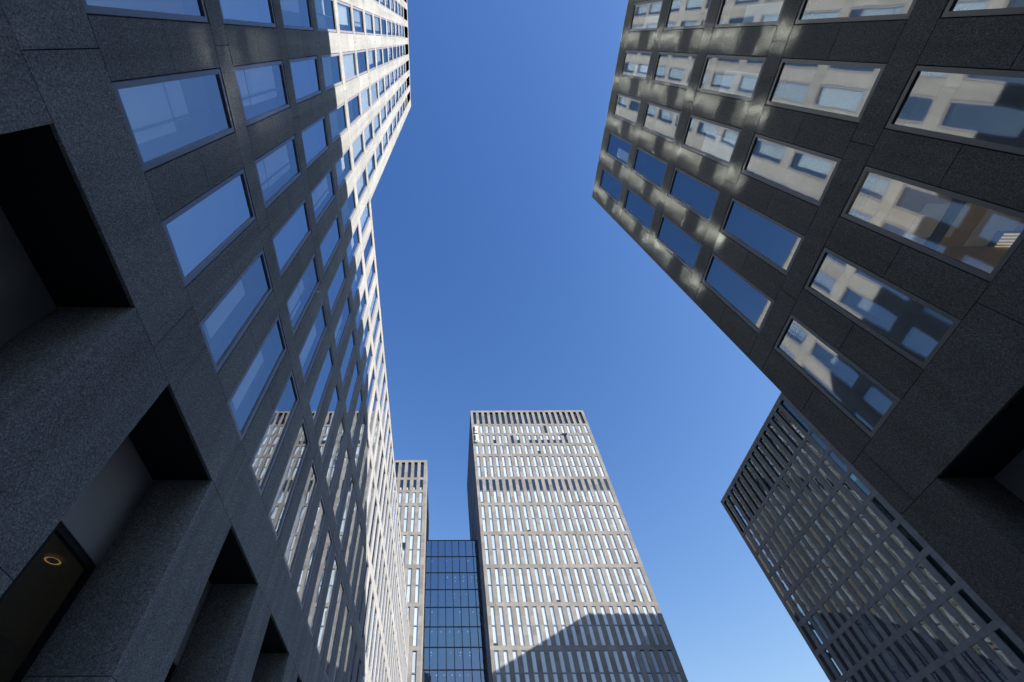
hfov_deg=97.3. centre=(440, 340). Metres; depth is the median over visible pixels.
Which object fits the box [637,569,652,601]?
window
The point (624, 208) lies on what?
window
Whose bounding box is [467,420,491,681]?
windows
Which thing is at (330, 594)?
window
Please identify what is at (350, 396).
window
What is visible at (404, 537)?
window
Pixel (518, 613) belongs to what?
window
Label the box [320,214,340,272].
window
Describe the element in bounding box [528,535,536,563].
window
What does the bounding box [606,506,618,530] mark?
window
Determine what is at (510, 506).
window
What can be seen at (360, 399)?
window
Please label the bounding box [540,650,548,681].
window
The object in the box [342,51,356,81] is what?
window
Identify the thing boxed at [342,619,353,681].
window
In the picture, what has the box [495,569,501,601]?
window
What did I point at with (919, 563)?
window
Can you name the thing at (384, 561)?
window
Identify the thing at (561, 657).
window
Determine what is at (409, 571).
window
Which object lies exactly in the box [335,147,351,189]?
window
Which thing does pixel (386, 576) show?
window
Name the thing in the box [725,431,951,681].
windows
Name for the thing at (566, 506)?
window
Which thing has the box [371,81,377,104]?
window
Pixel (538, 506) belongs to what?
window
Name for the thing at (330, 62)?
window
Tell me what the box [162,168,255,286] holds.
window
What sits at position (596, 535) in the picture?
window
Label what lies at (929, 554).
window
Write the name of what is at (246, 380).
window
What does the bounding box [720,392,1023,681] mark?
office tower
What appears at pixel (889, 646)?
window
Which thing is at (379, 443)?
window
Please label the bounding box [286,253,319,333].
window
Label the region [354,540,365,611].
window
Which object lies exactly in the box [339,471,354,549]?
window
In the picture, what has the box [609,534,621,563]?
window
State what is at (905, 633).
window
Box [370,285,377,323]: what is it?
window
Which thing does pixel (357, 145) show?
window
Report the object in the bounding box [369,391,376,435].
window
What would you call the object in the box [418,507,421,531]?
window
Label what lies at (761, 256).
window
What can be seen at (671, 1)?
window
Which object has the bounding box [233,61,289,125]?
window
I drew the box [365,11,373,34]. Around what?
window
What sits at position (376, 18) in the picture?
window
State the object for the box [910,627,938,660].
window
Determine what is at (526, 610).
window
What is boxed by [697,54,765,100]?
window
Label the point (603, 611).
window
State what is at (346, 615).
window
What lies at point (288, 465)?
window
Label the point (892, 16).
window
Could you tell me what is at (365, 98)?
window
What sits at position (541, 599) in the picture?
window
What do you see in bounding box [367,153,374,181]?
window
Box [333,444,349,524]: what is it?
window
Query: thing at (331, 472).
window
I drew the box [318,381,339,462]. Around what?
window
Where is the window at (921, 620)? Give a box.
[919,620,948,653]
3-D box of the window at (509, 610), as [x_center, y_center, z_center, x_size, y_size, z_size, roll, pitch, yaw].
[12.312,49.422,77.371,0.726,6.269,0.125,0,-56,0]
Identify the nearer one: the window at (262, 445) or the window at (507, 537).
the window at (262, 445)
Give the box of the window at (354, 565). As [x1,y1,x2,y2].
[349,518,361,591]
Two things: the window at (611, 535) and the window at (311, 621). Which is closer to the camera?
the window at (311, 621)
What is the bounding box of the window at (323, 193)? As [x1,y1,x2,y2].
[311,167,334,223]
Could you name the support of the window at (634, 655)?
in the office tower at (568, 595)
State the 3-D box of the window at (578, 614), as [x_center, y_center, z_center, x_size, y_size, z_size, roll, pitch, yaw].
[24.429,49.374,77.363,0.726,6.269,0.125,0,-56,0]
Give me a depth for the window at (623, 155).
19.62 m
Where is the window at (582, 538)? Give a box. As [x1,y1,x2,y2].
[580,534,591,563]
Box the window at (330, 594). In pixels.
[316,553,338,660]
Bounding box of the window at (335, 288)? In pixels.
[327,256,345,316]
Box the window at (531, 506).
[530,505,537,530]
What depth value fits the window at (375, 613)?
23.38 m
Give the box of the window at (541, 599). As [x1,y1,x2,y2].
[534,569,543,601]
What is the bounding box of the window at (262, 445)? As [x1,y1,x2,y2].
[250,371,298,495]
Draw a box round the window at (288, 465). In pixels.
[268,418,308,540]
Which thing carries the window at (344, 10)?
in the office building at (198, 482)
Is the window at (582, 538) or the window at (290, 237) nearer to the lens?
the window at (290, 237)
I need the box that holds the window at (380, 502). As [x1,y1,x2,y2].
[379,466,384,511]
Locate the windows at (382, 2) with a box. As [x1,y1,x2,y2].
[362,0,408,681]
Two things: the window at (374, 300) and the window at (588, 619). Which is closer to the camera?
the window at (374, 300)
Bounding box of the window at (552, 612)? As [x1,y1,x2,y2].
[549,607,560,645]
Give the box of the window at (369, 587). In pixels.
[362,576,371,644]
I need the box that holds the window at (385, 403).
[382,392,386,428]
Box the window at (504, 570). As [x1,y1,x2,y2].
[502,568,509,601]
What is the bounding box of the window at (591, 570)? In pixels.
[589,569,602,601]
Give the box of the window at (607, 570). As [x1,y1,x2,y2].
[605,569,618,601]
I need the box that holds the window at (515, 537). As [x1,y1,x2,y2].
[513,536,520,563]
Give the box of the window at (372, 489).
[366,479,374,536]
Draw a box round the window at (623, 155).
[606,132,631,166]
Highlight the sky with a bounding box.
[371,0,842,681]
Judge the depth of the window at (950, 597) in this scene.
43.40 m
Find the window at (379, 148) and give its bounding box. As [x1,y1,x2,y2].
[376,141,381,165]
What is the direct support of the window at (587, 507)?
in the office tower at (568, 595)
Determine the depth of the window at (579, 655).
72.31 m
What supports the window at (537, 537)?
in the office tower at (568, 595)
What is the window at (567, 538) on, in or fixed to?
in the office tower at (568, 595)
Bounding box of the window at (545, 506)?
[544,505,552,530]
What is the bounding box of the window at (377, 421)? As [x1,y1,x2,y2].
[372,412,378,458]
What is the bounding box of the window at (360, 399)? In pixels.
[350,387,362,445]
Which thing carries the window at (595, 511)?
in the office tower at (568, 595)
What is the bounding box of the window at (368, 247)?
[364,232,372,268]
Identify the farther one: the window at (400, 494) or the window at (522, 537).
the window at (400, 494)
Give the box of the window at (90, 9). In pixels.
[82,0,207,21]
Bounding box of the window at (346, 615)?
[333,601,349,681]
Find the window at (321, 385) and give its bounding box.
[309,343,333,426]
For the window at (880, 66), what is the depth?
9.07 m
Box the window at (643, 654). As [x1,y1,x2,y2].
[640,651,654,681]
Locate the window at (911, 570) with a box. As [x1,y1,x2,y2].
[908,570,935,601]
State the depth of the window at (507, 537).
88.79 m
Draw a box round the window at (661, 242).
[656,214,701,272]
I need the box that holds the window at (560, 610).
[558,607,569,645]
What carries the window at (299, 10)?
in the office building at (198, 482)
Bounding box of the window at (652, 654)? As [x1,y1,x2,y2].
[649,651,663,681]
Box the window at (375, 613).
[368,605,376,671]
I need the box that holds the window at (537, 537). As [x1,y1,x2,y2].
[535,535,544,563]
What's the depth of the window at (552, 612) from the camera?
77.26 m
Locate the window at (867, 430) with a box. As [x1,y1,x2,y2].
[774,314,901,437]
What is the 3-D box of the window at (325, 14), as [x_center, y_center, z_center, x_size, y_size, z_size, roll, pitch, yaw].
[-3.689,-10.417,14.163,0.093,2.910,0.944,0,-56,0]
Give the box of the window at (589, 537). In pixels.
[587,534,598,563]
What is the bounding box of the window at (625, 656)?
[622,651,634,681]
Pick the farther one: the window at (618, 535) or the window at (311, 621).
the window at (618, 535)
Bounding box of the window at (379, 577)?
[377,546,382,597]
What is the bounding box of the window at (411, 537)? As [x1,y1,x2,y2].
[409,536,413,564]
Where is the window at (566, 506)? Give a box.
[564,505,574,530]
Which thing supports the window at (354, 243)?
in the office building at (198, 482)
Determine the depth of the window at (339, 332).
16.53 m
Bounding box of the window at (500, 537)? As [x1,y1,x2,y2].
[499,536,505,563]
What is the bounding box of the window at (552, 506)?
[550,505,559,530]
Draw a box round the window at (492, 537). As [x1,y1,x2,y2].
[491,536,497,563]
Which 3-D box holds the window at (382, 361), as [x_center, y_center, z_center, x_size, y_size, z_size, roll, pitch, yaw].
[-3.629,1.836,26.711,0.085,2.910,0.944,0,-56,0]
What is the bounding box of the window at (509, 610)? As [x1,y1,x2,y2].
[507,606,515,645]
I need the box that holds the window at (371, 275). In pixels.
[367,259,374,297]
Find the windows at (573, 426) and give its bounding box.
[473,413,614,502]
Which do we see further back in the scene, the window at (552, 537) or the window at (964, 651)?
the window at (552, 537)
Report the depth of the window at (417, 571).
83.01 m
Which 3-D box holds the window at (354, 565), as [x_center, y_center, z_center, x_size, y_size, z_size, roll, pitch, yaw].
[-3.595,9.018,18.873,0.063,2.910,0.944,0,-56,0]
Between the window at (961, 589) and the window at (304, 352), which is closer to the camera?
the window at (304, 352)
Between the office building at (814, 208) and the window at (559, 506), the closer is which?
the office building at (814, 208)
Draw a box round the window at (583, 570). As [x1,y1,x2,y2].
[582,569,593,601]
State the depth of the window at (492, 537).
88.88 m
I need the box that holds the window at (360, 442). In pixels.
[355,412,365,470]
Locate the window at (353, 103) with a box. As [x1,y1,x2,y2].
[347,93,360,126]
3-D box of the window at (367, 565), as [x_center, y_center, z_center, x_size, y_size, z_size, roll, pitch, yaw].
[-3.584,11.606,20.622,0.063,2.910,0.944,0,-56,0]
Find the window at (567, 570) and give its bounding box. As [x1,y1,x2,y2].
[566,569,576,601]
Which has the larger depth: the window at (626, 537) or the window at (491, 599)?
the window at (626, 537)
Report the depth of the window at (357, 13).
20.04 m
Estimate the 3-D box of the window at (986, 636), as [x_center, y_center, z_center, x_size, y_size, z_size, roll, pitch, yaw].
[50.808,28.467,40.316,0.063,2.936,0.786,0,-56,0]
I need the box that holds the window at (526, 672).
[521,650,529,681]
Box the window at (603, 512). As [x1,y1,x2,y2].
[600,505,610,530]
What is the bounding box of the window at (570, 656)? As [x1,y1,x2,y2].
[567,652,577,681]
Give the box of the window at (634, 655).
[631,651,644,681]
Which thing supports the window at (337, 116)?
in the office building at (198, 482)
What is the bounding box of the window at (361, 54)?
[357,50,366,75]
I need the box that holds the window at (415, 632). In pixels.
[413,607,418,645]
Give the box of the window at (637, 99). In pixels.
[613,93,641,125]
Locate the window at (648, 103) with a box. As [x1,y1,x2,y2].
[641,101,681,141]
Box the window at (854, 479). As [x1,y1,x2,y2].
[849,473,870,495]
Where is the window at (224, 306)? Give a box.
[199,248,272,372]
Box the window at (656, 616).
[651,607,668,644]
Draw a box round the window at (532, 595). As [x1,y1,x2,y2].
[526,569,535,601]
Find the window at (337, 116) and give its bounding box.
[329,102,346,142]
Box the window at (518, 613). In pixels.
[515,606,524,645]
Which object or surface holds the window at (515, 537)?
in the office tower at (568, 595)
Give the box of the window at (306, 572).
[296,494,325,610]
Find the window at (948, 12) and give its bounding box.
[941,0,1023,16]
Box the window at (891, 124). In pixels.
[885,66,1023,154]
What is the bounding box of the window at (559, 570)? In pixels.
[558,569,568,601]
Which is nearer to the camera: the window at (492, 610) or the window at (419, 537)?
the window at (492, 610)
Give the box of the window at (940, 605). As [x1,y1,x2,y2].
[937,605,968,639]
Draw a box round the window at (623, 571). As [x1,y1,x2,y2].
[621,568,634,599]
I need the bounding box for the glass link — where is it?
[422,540,488,681]
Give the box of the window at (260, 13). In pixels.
[218,0,275,27]
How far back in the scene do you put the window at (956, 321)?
7.87 m
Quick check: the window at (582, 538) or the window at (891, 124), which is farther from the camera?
the window at (582, 538)
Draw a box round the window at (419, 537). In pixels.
[416,536,420,564]
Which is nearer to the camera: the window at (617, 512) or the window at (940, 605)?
the window at (940, 605)
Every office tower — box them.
[395,460,428,681]
[467,410,687,681]
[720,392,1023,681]
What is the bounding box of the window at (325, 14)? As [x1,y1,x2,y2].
[314,0,336,31]
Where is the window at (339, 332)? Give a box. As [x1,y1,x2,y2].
[334,293,350,353]
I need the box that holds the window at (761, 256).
[720,197,804,275]
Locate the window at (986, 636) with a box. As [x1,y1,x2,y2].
[982,636,1020,675]
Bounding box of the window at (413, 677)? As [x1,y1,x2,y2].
[411,651,416,681]
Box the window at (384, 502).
[381,484,386,527]
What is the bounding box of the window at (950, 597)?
[947,597,980,631]
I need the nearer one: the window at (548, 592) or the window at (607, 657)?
the window at (607, 657)
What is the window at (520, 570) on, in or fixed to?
in the office tower at (568, 595)
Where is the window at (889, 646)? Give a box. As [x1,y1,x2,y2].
[886,646,910,678]
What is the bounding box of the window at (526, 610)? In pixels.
[524,606,533,645]
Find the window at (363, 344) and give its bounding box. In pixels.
[359,317,369,364]
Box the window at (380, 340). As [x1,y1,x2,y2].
[375,331,381,370]
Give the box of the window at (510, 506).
[509,505,515,530]
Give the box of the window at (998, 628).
[994,628,1023,662]
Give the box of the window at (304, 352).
[298,302,327,382]
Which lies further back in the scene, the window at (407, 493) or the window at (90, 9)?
the window at (407, 493)
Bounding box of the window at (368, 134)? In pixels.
[364,121,372,149]
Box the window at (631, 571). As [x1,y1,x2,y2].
[629,569,644,601]
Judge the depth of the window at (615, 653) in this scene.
72.29 m
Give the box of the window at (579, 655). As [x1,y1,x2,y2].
[576,651,587,681]
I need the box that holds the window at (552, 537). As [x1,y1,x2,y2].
[550,536,559,563]
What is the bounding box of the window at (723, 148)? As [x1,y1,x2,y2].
[681,114,741,166]
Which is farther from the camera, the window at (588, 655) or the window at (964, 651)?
the window at (588, 655)
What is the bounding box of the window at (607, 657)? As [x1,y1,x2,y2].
[603,650,615,681]
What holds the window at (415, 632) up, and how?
in the office tower at (412, 482)
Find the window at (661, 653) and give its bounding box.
[658,651,673,681]
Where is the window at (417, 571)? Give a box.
[415,568,419,602]
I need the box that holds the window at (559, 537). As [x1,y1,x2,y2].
[558,534,567,563]
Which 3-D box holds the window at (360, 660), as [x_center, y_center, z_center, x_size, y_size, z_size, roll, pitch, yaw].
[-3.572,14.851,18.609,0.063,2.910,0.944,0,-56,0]
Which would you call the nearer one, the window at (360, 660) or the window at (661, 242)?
the window at (661, 242)
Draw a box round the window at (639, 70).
[620,50,651,80]
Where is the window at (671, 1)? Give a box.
[664,0,710,29]
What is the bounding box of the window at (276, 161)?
[254,135,300,208]
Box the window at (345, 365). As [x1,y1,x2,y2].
[340,328,354,388]
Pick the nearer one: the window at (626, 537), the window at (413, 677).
the window at (413, 677)
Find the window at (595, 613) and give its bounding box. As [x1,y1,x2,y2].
[591,606,605,644]
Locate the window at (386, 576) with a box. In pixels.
[381,576,386,623]
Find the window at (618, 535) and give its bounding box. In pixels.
[616,534,630,563]
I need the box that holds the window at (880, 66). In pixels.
[766,58,886,122]
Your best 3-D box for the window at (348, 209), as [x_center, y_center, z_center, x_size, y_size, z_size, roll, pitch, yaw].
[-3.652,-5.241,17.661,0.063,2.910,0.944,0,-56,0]
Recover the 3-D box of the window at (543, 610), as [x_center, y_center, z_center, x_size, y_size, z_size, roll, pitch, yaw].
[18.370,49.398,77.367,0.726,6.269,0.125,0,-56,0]
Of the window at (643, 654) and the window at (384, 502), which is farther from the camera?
the window at (643, 654)
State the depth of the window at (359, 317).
20.28 m
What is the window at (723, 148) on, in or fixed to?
in the office building at (814, 208)
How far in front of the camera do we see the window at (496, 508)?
94.56 m
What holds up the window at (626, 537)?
in the office tower at (568, 595)
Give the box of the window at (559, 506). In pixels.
[557,505,566,530]
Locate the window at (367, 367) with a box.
[363,343,371,388]
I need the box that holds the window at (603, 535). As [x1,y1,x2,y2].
[602,534,614,563]
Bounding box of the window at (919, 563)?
[916,563,942,594]
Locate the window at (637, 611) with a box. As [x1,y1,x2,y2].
[634,607,650,644]
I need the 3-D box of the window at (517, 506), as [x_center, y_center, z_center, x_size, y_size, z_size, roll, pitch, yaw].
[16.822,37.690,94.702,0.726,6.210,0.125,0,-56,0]
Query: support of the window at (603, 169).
in the office building at (814, 208)
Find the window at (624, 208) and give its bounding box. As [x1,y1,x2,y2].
[623,187,655,232]
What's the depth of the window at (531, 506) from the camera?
94.56 m
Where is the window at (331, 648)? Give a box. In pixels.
[324,577,344,681]
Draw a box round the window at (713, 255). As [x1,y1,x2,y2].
[702,252,774,333]
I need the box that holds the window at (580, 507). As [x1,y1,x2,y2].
[579,505,588,530]
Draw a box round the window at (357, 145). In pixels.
[352,132,363,166]
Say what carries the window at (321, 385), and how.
in the office building at (198, 482)
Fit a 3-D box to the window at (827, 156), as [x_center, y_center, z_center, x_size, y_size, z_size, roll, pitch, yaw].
[7.883,-3.982,10.173,0.063,2.884,0.937,0,-56,0]
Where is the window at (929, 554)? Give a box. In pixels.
[925,554,955,585]
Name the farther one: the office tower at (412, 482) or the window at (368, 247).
the office tower at (412, 482)
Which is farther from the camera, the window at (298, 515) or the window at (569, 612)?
the window at (569, 612)
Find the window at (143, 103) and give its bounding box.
[111,69,234,171]
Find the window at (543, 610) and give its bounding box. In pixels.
[541,608,551,645]
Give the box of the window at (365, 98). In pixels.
[360,86,369,113]
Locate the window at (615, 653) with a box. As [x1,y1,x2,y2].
[612,650,625,681]
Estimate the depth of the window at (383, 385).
27.76 m
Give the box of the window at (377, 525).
[372,517,378,567]
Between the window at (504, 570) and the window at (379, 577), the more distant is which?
the window at (504, 570)
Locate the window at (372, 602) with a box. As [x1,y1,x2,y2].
[365,593,373,658]
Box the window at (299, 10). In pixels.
[280,0,312,29]
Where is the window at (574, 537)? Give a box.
[572,534,582,563]
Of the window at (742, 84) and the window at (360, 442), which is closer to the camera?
the window at (742, 84)
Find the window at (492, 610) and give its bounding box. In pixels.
[490,606,497,644]
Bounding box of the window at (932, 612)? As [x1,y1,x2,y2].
[928,612,958,646]
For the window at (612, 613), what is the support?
in the office tower at (568, 595)
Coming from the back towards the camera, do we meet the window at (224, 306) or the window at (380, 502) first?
the window at (380, 502)
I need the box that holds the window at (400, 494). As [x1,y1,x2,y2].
[398,492,402,502]
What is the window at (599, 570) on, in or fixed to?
in the office tower at (568, 595)
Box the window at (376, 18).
[374,15,380,35]
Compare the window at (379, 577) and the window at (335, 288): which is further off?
the window at (379, 577)
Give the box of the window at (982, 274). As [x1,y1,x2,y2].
[841,166,1023,281]
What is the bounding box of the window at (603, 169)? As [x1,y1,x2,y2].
[599,167,622,203]
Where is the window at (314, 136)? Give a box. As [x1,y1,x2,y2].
[301,115,328,167]
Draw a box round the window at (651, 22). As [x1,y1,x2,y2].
[629,0,662,30]
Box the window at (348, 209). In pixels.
[341,187,355,232]
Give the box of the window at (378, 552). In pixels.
[374,531,380,585]
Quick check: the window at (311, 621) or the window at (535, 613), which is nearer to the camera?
the window at (311, 621)
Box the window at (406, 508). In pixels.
[403,507,407,531]
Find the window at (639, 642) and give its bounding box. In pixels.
[625,606,641,644]
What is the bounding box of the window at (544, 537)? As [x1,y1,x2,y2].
[543,536,552,563]
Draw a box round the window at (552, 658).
[549,650,558,681]
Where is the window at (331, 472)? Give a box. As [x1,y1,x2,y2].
[326,413,345,493]
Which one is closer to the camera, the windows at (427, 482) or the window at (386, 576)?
the window at (386, 576)
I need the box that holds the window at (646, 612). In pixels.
[643,607,659,644]
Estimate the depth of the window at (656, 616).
77.20 m
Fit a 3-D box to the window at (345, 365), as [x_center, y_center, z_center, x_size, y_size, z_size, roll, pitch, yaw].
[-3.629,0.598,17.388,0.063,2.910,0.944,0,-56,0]
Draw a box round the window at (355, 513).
[344,495,358,572]
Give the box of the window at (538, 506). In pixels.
[537,505,544,530]
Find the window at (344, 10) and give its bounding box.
[337,0,352,32]
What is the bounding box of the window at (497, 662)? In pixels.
[494,650,500,681]
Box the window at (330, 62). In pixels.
[321,53,341,90]
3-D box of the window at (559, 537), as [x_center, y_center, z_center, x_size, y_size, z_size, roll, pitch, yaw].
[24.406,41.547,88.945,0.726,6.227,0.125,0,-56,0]
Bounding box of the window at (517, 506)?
[516,505,522,530]
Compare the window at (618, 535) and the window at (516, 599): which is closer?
the window at (516, 599)
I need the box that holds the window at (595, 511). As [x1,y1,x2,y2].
[593,505,603,530]
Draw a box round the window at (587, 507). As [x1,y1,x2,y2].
[586,505,596,530]
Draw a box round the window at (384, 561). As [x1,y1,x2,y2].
[379,561,384,610]
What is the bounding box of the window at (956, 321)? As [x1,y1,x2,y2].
[804,247,961,369]
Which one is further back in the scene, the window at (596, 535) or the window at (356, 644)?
the window at (596, 535)
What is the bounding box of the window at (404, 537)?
[402,536,405,563]
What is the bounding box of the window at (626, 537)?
[624,534,637,562]
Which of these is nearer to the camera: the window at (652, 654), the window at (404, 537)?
the window at (652, 654)
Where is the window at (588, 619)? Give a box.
[583,607,596,644]
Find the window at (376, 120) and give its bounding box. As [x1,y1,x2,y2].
[373,112,379,135]
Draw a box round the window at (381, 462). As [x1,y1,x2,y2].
[377,448,382,494]
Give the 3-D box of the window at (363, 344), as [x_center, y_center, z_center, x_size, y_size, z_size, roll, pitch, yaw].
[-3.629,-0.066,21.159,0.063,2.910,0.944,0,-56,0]
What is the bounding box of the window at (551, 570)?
[550,568,560,601]
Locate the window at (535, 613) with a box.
[532,606,542,645]
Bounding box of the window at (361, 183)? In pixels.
[356,168,366,203]
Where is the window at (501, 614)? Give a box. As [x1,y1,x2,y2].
[499,606,506,645]
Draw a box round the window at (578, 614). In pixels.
[575,606,587,644]
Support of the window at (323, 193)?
in the office building at (198, 482)
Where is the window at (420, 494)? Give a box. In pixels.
[419,492,422,502]
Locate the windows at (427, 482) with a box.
[421,482,428,680]
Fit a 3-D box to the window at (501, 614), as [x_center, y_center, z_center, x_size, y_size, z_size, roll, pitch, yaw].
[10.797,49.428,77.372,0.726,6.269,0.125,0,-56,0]
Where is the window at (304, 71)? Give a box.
[289,56,321,103]
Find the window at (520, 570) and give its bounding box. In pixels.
[518,569,526,601]
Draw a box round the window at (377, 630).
[371,621,378,681]
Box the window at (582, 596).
[573,568,585,601]
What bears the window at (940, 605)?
in the office tower at (880, 588)
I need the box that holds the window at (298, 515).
[283,459,317,577]
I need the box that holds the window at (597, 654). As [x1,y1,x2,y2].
[594,650,606,681]
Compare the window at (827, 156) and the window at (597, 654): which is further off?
the window at (597, 654)
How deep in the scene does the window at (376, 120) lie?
25.60 m
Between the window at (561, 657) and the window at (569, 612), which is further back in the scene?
the window at (569, 612)
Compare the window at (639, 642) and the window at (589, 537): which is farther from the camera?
the window at (589, 537)
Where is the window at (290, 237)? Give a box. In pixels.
[272,198,310,276]
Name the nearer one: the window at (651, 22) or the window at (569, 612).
the window at (651, 22)
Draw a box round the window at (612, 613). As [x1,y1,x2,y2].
[608,606,623,644]
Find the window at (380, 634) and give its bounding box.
[375,634,380,681]
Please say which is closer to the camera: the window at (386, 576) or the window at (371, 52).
the window at (371, 52)
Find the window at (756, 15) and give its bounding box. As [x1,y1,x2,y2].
[714,0,785,27]
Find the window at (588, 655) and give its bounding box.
[585,651,596,681]
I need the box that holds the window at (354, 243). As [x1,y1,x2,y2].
[346,224,359,270]
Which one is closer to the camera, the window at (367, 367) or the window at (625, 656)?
the window at (367, 367)
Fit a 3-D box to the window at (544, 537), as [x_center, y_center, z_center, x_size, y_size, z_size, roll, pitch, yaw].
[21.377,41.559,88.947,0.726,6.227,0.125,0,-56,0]
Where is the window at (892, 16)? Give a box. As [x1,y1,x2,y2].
[795,0,916,23]
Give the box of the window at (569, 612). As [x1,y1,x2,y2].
[566,607,578,644]
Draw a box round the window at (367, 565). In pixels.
[358,559,368,628]
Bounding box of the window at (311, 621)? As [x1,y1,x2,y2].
[307,526,332,637]
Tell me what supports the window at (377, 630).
in the office building at (198, 482)
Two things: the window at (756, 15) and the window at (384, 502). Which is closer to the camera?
the window at (756, 15)
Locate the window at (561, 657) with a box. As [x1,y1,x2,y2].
[558,652,567,681]
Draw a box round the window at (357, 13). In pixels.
[353,6,363,33]
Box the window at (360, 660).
[356,655,361,681]
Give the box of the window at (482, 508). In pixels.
[481,506,486,531]
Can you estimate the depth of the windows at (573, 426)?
106.95 m
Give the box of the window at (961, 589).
[957,589,990,624]
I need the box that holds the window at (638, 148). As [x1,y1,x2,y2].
[632,146,667,189]
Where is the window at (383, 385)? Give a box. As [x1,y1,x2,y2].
[380,372,385,409]
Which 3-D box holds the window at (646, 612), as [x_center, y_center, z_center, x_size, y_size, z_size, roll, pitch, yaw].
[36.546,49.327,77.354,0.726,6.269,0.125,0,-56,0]
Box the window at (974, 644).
[971,644,1008,681]
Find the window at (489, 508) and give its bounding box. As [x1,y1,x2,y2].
[488,506,493,531]
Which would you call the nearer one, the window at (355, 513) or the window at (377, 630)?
the window at (355, 513)
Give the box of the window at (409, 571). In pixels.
[407,568,411,602]
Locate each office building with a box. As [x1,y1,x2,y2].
[0,0,410,681]
[592,0,1023,641]
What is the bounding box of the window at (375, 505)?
[369,497,376,553]
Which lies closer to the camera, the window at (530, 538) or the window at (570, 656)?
the window at (570, 656)
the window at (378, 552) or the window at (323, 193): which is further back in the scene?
the window at (378, 552)
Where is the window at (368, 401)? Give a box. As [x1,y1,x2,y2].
[366,366,374,412]
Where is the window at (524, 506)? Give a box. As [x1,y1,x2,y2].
[523,505,530,529]
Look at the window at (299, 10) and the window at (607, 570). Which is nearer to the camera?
the window at (299, 10)
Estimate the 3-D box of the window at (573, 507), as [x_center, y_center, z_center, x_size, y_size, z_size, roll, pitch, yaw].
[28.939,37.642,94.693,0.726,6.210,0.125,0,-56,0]
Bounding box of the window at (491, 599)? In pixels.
[487,568,493,601]
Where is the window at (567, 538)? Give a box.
[565,534,575,563]
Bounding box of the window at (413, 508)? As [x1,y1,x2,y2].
[410,507,414,531]
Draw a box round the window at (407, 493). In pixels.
[405,492,408,502]
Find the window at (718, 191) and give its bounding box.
[668,167,720,223]
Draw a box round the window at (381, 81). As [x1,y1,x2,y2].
[378,77,384,96]
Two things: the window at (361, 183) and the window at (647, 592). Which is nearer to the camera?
the window at (361, 183)
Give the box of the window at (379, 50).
[376,48,382,66]
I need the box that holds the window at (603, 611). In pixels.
[600,607,614,644]
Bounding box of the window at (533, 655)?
[530,650,539,681]
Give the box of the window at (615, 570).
[613,568,627,601]
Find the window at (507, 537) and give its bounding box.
[506,535,512,563]
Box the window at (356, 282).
[351,257,362,303]
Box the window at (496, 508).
[495,505,501,531]
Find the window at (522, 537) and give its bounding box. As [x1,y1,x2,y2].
[521,536,528,563]
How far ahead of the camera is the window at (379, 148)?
26.56 m
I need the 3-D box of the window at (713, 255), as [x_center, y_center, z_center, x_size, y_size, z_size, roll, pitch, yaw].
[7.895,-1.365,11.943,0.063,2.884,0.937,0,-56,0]
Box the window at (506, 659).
[503,650,510,681]
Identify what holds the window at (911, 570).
in the office tower at (880, 588)
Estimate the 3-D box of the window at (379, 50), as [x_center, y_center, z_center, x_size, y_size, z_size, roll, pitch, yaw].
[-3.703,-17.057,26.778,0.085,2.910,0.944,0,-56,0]
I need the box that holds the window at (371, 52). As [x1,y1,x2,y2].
[368,48,375,70]
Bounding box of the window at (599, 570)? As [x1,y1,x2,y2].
[597,569,610,601]
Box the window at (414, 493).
[412,492,415,502]
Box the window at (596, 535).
[594,534,606,563]
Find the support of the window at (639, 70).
in the office building at (814, 208)
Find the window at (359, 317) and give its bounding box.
[355,288,366,334]
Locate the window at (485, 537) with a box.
[484,536,489,563]
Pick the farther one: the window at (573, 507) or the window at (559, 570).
the window at (573, 507)
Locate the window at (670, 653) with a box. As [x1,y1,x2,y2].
[667,650,682,681]
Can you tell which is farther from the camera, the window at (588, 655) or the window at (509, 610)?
the window at (509, 610)
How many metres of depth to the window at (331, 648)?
15.11 m
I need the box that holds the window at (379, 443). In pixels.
[375,430,381,474]
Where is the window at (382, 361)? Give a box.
[377,353,383,391]
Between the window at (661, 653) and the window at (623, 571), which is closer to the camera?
the window at (661, 653)
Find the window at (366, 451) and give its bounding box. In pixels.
[359,435,368,494]
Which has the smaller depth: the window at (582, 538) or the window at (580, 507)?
the window at (582, 538)
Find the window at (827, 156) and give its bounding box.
[741,133,841,205]
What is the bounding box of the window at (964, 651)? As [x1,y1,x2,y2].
[961,651,983,681]
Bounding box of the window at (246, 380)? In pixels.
[227,315,286,441]
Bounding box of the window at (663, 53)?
[652,52,696,88]
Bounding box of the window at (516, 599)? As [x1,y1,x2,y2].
[510,568,518,601]
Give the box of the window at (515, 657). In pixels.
[512,650,520,681]
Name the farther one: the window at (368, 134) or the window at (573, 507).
the window at (573, 507)
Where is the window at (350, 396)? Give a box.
[345,360,358,418]
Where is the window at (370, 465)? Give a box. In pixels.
[362,457,371,515]
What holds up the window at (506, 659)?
in the office tower at (568, 595)
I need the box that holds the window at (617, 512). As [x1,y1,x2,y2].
[613,506,625,530]
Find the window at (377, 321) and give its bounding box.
[372,308,379,345]
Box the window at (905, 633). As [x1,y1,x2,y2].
[902,633,929,666]
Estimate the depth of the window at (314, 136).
12.94 m
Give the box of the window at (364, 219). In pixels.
[360,200,369,236]
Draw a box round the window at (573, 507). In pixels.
[571,505,581,530]
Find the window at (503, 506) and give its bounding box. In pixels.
[502,505,508,531]
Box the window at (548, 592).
[542,568,551,601]
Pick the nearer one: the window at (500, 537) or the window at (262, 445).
the window at (262, 445)
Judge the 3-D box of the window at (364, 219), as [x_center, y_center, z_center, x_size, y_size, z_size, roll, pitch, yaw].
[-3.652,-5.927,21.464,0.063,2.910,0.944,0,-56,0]
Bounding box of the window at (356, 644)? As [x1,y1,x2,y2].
[350,638,357,681]
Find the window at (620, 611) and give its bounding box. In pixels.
[617,607,632,644]

